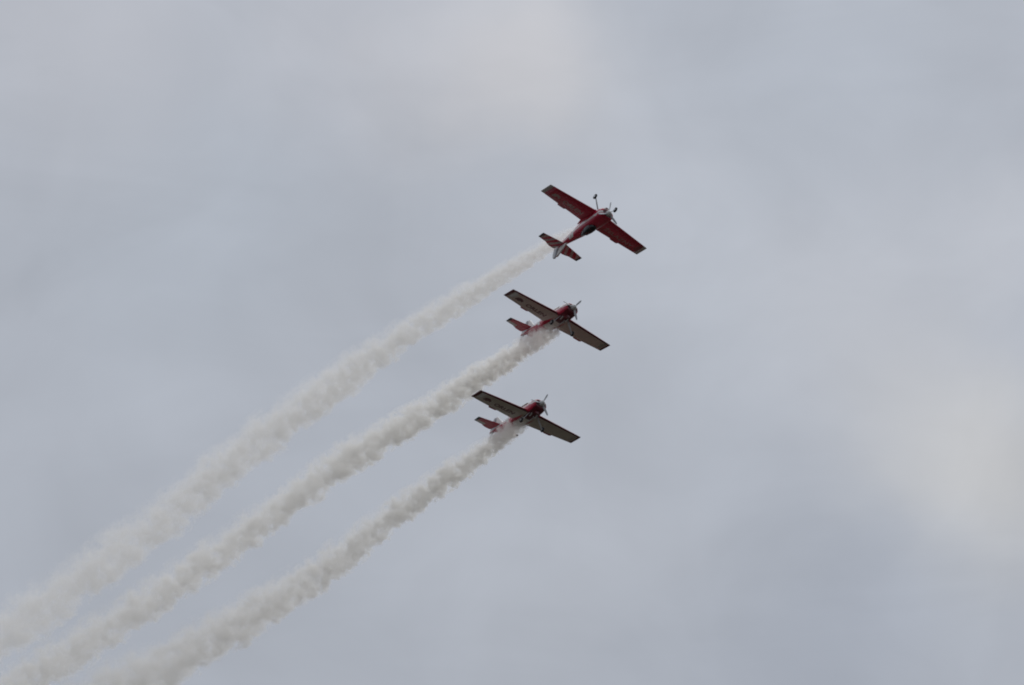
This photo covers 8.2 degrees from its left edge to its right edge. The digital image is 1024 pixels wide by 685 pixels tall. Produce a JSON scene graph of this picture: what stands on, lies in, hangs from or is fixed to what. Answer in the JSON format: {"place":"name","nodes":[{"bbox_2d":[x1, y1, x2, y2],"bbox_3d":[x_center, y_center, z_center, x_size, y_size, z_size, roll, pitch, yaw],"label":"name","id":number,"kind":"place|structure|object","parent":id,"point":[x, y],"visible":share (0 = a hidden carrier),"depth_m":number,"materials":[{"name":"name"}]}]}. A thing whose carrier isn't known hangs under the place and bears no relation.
{"place":"outdoors","nodes":[
{"label":"outdoors","id":0,"kind":"place"},
{"bbox_2d":[0,0,1023,684],"label":"sky","id":1,"kind":"structure","parent":0,"point":[259,259],"materials":[{"name":"grey"}]},
{"bbox_2d":[472,390,580,442],"bbox_3d":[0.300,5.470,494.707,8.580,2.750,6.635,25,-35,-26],"label":"aerobatic plane","id":2,"kind":"object","parent":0,"point":[530,413],"visible":1,"depth_m":493.71,"materials":[{"name":"black paint"}]},
{"bbox_2d":[504,289,609,350],"bbox_3d":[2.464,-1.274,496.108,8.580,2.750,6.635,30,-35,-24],"label":"aerobatic plane","id":3,"kind":"object","parent":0,"point":[560,318],"visible":1,"depth_m":495.11,"materials":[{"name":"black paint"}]},
{"bbox_2d":[539,185,646,260],"bbox_3d":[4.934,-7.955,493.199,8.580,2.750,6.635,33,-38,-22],"label":"aerobatic plane","id":4,"kind":"object","parent":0,"point":[592,220],"visible":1,"depth_m":492.41,"materials":[{"name":"red paint"}]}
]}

